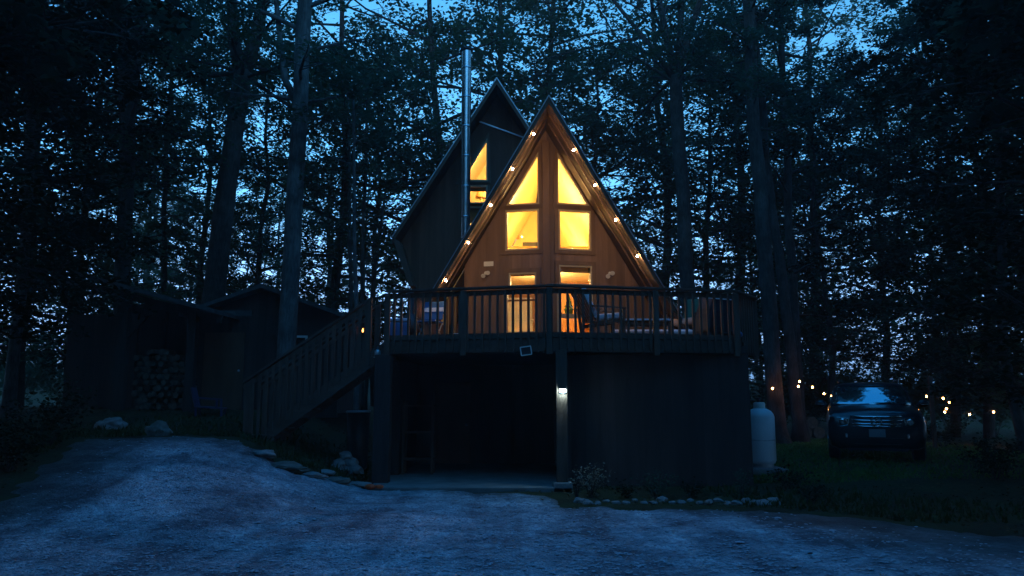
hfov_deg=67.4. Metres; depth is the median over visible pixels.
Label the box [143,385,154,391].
firewood log
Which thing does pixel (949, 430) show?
bush
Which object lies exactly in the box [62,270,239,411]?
woodshed
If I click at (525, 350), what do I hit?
solar floodlight
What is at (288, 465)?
stone slab
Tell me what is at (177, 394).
firewood log
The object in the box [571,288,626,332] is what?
armchair
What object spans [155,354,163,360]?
firewood log
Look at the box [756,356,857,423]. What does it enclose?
bush
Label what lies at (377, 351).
hanging lantern
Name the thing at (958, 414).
string lights
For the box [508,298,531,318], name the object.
kitchen cupboard
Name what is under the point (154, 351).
firewood log
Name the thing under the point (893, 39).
woodland tree
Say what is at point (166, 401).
firewood log
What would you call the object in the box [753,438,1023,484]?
grass
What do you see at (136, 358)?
firewood log
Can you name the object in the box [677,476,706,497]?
flower bush
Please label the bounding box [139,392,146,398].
firewood log
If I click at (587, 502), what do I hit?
edging stone
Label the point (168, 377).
firewood log
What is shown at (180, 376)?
firewood log
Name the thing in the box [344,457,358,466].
stone
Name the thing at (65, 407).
bush
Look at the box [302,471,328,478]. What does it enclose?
stone slab
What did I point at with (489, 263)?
plaque
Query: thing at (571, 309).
potted plant
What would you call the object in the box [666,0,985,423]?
woodland tree
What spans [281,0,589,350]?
woodland tree
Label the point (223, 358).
door
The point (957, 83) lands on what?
woodland tree
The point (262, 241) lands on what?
woodland tree
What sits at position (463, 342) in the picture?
raised deck
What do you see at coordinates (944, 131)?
woodland tree
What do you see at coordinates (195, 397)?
garden chair
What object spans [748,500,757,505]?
edging stone
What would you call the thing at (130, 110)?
maple tree
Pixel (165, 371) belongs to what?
firewood log
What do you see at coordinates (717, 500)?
edging stone
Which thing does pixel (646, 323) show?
coffee table
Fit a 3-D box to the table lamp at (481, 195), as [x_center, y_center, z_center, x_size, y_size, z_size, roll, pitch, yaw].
[-0.790,-2.234,19.931,0.340,0.670,0.331,0,-8,0]
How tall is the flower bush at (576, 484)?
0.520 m
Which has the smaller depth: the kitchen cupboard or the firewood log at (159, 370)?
the firewood log at (159, 370)
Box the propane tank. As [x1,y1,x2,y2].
[750,398,776,467]
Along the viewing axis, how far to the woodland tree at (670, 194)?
31.67 m
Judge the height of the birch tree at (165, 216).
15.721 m
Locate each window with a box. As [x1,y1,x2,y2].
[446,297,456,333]
[456,132,490,183]
[458,183,489,205]
[458,204,481,230]
[499,143,542,209]
[501,204,542,254]
[502,288,540,332]
[504,268,539,289]
[553,146,592,209]
[554,205,595,254]
[555,260,595,288]
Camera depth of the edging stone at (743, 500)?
12.05 m
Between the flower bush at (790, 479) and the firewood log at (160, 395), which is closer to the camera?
the flower bush at (790, 479)
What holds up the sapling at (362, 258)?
on the ground at (959, 486)
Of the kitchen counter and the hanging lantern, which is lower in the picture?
the hanging lantern
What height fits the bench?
0.265 m
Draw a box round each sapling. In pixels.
[251,47,460,409]
[263,63,419,409]
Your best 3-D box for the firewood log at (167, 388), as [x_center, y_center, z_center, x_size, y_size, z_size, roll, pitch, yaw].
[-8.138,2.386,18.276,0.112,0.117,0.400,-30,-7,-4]
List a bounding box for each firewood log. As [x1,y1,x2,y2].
[133,355,144,361]
[136,397,150,404]
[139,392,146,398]
[142,373,153,379]
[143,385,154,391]
[143,397,150,402]
[144,380,153,384]
[147,367,156,372]
[150,349,159,354]
[150,373,157,379]
[150,397,159,403]
[151,362,159,366]
[151,391,158,396]
[152,380,160,385]
[154,385,165,391]
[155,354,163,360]
[156,367,167,373]
[156,374,165,379]
[157,392,170,398]
[158,361,168,367]
[158,398,170,403]
[159,348,170,354]
[160,379,171,385]
[161,355,168,360]
[163,349,175,355]
[163,368,173,373]
[163,399,170,403]
[164,374,173,379]
[164,386,171,390]
[168,355,174,362]
[168,366,174,372]
[170,397,178,402]
[172,361,179,366]
[173,367,180,372]
[173,379,182,385]
[173,392,182,397]
[174,354,185,360]
[175,387,183,391]
[177,373,183,379]
[178,361,184,366]
[179,366,184,373]
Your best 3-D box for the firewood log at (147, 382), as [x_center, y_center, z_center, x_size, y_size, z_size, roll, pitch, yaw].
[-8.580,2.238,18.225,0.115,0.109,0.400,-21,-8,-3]
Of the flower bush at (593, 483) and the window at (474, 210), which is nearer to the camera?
the flower bush at (593, 483)
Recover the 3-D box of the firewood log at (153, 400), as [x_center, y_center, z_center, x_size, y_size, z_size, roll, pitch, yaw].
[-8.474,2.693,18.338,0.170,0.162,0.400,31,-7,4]
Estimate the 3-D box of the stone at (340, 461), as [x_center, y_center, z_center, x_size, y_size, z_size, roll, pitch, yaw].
[-3.380,3.451,15.150,0.308,0.179,0.266,0,-8,0]
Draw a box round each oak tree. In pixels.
[661,0,856,442]
[666,0,830,443]
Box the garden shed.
[179,284,362,417]
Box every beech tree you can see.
[0,0,208,419]
[167,0,412,418]
[894,0,1023,451]
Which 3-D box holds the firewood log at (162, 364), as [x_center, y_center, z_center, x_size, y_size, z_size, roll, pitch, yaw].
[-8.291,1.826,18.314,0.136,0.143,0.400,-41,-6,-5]
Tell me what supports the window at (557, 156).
in the frame house
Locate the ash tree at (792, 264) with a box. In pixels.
[703,0,908,438]
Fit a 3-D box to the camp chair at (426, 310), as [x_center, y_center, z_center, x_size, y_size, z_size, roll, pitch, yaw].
[-1.703,0.700,15.991,0.445,0.884,0.472,-3,-9,17]
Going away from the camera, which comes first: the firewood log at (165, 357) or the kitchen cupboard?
the firewood log at (165, 357)
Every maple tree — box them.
[0,0,306,313]
[81,0,355,303]
[502,0,849,329]
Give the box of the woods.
[0,0,1023,395]
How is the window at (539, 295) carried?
in the frame house
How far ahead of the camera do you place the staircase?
14.85 m
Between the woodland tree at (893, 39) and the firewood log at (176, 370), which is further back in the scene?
the woodland tree at (893, 39)
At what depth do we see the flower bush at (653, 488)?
12.74 m
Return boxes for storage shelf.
[401,401,435,473]
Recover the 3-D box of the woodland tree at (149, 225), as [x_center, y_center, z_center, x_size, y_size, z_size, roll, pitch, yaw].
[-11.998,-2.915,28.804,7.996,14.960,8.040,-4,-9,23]
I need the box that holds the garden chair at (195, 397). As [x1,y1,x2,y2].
[191,387,226,415]
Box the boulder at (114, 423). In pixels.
[93,417,127,429]
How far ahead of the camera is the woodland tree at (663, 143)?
31.33 m
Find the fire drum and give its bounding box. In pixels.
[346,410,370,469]
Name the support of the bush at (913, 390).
on the ground at (959, 486)
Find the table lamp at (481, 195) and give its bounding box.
[475,192,485,201]
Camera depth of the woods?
16.43 m
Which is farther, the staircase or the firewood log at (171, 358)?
the firewood log at (171, 358)
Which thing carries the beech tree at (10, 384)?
on the ground at (959, 486)
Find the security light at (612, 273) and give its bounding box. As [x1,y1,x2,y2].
[606,271,614,277]
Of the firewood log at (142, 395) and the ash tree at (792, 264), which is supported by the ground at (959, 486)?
the ash tree at (792, 264)
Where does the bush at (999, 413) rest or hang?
on the ground at (959, 486)
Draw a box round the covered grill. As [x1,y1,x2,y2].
[696,298,732,334]
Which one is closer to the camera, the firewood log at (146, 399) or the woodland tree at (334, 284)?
the firewood log at (146, 399)
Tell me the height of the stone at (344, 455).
0.188 m
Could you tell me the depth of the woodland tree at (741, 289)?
33.83 m
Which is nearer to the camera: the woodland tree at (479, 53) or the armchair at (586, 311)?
the armchair at (586, 311)
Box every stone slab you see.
[271,461,301,469]
[296,467,309,470]
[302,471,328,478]
[321,469,335,474]
[327,476,350,483]
[348,481,371,486]
[364,484,383,488]
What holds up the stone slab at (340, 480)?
on the gravel drive
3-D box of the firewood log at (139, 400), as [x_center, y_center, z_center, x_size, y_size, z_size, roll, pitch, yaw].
[-8.765,2.685,18.312,0.172,0.181,0.400,-29,-7,-4]
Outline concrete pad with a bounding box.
[753,466,788,475]
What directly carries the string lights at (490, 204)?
hanging from the frame house
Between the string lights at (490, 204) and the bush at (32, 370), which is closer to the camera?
the string lights at (490, 204)
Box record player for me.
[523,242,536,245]
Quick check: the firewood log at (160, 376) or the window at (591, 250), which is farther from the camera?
the firewood log at (160, 376)
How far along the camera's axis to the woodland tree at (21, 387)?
22.60 m
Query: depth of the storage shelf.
16.04 m
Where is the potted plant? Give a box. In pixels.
[564,296,573,313]
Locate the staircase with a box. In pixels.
[242,297,397,441]
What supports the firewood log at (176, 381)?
on the firewood log at (178, 389)
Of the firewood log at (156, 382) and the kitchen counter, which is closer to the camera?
the firewood log at (156, 382)
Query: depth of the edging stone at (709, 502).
11.95 m
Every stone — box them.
[333,458,345,466]
[339,451,352,459]
[341,466,350,473]
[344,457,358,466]
[349,464,363,473]
[573,497,584,502]
[582,499,593,504]
[656,496,667,501]
[677,500,685,503]
[704,499,713,504]
[713,498,723,501]
[731,500,742,504]
[741,497,749,503]
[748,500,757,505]
[757,499,771,505]
[767,497,780,504]
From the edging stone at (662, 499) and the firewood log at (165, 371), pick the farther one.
the firewood log at (165, 371)
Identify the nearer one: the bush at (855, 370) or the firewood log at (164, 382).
the firewood log at (164, 382)
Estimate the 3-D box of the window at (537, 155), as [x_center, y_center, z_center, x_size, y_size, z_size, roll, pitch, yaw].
[0.219,-2.562,17.758,1.031,1.526,0.116,-2,-8,12]
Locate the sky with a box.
[0,0,1022,383]
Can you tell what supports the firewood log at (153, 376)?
on the firewood log at (156, 382)
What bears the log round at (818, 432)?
on the ground at (959, 486)
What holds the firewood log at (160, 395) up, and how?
on the firewood log at (160, 401)
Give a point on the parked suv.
(876, 416)
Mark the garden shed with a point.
(232, 354)
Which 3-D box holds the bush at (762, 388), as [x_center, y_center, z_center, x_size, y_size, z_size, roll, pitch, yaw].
[10.110,4.206,29.866,3.876,3.100,2.893,0,-8,0]
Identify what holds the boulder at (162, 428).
on the gravel drive
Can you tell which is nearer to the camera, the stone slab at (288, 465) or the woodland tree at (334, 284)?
the stone slab at (288, 465)
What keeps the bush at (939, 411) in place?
on the ground at (959, 486)
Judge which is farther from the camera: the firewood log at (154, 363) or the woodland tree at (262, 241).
the woodland tree at (262, 241)
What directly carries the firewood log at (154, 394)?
on the firewood log at (153, 400)
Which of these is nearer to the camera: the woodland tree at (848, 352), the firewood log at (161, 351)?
the firewood log at (161, 351)
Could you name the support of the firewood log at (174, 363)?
on the firewood log at (176, 370)
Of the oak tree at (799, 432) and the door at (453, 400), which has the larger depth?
the oak tree at (799, 432)
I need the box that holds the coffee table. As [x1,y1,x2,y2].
[619,319,670,333]
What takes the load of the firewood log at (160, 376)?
on the firewood log at (164, 382)
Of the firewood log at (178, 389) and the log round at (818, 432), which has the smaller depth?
the firewood log at (178, 389)
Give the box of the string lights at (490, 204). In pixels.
[445,107,637,280]
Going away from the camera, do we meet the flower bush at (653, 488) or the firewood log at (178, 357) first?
the flower bush at (653, 488)
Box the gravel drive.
[0,436,1023,575]
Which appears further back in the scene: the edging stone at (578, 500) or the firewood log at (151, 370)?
the firewood log at (151, 370)
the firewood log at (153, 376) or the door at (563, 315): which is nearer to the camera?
the door at (563, 315)
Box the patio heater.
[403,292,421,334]
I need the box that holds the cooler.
[390,316,410,334]
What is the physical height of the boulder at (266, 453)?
0.140 m
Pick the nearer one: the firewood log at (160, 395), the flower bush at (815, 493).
the flower bush at (815, 493)
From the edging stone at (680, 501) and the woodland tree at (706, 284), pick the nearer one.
the edging stone at (680, 501)
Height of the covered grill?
0.896 m
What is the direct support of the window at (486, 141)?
in the frame house
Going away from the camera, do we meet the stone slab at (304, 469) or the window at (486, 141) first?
the stone slab at (304, 469)
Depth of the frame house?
17.45 m
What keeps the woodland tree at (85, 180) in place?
on the ground at (959, 486)
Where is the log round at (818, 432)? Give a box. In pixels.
[811,427,824,437]
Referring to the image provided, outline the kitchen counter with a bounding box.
[508,319,533,331]
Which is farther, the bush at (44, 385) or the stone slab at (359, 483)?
the bush at (44, 385)
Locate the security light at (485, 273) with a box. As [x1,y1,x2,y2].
[481,271,489,277]
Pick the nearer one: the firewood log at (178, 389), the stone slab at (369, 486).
the stone slab at (369, 486)
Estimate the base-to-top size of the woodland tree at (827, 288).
13.756 m
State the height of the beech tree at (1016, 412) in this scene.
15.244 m
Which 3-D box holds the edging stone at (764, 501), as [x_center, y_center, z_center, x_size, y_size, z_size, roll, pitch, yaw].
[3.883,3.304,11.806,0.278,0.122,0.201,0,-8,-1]
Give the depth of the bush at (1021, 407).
28.87 m
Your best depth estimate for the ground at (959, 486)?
13.75 m
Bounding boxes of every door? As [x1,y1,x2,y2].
[201,332,244,408]
[434,383,470,462]
[557,293,592,331]
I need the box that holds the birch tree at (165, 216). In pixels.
[49,0,287,313]
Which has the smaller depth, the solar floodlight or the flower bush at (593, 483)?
the flower bush at (593, 483)
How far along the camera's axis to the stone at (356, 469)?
14.94 m
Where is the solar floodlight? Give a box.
[520,345,531,355]
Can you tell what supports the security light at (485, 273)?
attached to the frame house
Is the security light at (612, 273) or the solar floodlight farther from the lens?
the security light at (612, 273)
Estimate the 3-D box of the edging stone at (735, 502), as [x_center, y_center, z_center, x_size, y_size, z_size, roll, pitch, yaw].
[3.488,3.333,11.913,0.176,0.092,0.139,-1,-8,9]
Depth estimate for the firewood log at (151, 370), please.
18.16 m
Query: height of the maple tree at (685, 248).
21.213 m
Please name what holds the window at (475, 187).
in the frame house
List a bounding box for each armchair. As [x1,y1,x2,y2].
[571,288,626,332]
[666,298,698,333]
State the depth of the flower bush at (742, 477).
12.61 m
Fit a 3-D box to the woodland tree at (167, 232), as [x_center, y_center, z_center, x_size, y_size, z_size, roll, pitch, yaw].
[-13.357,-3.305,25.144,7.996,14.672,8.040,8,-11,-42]
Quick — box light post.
[927,376,937,447]
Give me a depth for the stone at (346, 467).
14.97 m
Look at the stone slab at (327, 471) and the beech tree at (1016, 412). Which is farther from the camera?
the beech tree at (1016, 412)
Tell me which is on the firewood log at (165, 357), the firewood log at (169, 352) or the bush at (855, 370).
the firewood log at (169, 352)
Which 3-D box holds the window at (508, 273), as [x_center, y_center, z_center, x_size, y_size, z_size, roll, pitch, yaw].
[0.245,-0.186,17.412,0.826,0.510,0.128,-2,-8,12]
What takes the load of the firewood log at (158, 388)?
on the firewood log at (154, 394)
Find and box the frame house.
[366,46,753,492]
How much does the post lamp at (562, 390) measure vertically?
0.097 m
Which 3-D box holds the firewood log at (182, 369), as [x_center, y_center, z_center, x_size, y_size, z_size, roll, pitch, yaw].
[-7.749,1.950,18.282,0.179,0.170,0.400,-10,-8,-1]
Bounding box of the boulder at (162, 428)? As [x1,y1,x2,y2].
[145,420,172,435]
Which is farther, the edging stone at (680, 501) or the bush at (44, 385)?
the bush at (44, 385)
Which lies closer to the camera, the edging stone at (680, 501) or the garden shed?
the edging stone at (680, 501)
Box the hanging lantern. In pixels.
[374,344,380,357]
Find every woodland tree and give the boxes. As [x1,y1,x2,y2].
[0,0,190,355]
[0,0,206,328]
[0,0,210,407]
[0,6,231,373]
[83,0,307,303]
[157,14,374,305]
[180,0,461,342]
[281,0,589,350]
[285,17,444,406]
[359,0,666,289]
[409,0,707,241]
[515,19,735,314]
[520,0,830,322]
[582,0,934,368]
[604,29,837,383]
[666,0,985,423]
[677,164,845,401]
[717,71,953,421]
[777,22,978,406]
[796,0,1023,437]
[830,0,1023,438]
[833,0,1023,405]
[834,0,1023,415]
[890,48,1023,412]
[928,3,1023,362]
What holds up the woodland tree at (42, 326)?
on the ground at (959, 486)
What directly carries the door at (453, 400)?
in the frame house
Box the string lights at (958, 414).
[925,393,1008,414]
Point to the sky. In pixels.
(829, 38)
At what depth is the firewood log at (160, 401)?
18.14 m
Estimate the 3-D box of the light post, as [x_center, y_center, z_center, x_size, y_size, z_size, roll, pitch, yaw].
[11.218,3.364,20.479,0.090,2.000,0.090,0,-8,0]
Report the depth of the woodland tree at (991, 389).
21.54 m
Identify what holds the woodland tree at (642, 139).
on the ground at (959, 486)
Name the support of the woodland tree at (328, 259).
on the ground at (959, 486)
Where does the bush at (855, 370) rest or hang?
on the ground at (959, 486)
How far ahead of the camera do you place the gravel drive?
9.07 m
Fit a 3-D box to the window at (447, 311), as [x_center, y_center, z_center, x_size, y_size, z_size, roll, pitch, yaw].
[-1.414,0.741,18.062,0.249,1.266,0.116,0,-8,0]
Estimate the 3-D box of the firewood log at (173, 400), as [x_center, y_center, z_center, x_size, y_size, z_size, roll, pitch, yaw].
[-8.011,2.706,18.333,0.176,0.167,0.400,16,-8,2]
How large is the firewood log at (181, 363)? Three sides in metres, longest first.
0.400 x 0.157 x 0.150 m
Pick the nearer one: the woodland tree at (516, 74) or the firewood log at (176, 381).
the firewood log at (176, 381)
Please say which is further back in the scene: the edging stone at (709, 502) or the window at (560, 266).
the window at (560, 266)
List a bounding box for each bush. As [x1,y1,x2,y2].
[0,332,64,401]
[0,400,66,472]
[1,366,98,448]
[25,334,63,399]
[569,471,584,497]
[572,462,614,497]
[630,467,679,497]
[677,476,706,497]
[731,467,752,497]
[749,367,816,425]
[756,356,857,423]
[767,460,818,488]
[792,480,827,503]
[806,359,896,409]
[857,352,961,420]
[903,360,976,428]
[924,411,975,446]
[945,431,1023,480]
[948,360,1023,436]
[1002,368,1023,423]
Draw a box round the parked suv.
[816,380,928,460]
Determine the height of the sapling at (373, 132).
9.070 m
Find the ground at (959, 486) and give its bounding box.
[0,371,1023,536]
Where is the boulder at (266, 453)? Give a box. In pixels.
[252,449,275,457]
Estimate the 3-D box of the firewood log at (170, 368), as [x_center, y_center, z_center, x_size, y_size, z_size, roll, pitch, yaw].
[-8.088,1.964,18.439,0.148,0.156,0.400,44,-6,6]
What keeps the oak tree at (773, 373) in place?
on the ground at (959, 486)
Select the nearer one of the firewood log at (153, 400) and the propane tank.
the propane tank
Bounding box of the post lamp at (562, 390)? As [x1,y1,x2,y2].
[559,388,565,392]
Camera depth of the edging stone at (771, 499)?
11.93 m
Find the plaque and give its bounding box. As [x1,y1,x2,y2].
[484,261,492,265]
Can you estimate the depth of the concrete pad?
15.99 m
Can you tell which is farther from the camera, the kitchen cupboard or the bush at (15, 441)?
the kitchen cupboard
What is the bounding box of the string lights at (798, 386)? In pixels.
[772,378,829,397]
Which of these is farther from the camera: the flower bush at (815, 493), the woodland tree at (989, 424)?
the woodland tree at (989, 424)
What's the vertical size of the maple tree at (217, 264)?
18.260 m
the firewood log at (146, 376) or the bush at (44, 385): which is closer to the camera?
the firewood log at (146, 376)
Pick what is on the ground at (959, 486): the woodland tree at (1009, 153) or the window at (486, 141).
the woodland tree at (1009, 153)
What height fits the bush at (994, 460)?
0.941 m
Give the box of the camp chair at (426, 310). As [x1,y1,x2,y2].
[417,301,443,334]
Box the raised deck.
[383,284,758,491]
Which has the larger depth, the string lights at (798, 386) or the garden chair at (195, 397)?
the string lights at (798, 386)
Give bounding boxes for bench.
[615,330,692,333]
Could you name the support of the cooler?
on the raised deck
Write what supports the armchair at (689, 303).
on the raised deck
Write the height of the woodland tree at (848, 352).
17.023 m
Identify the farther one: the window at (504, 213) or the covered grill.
the window at (504, 213)

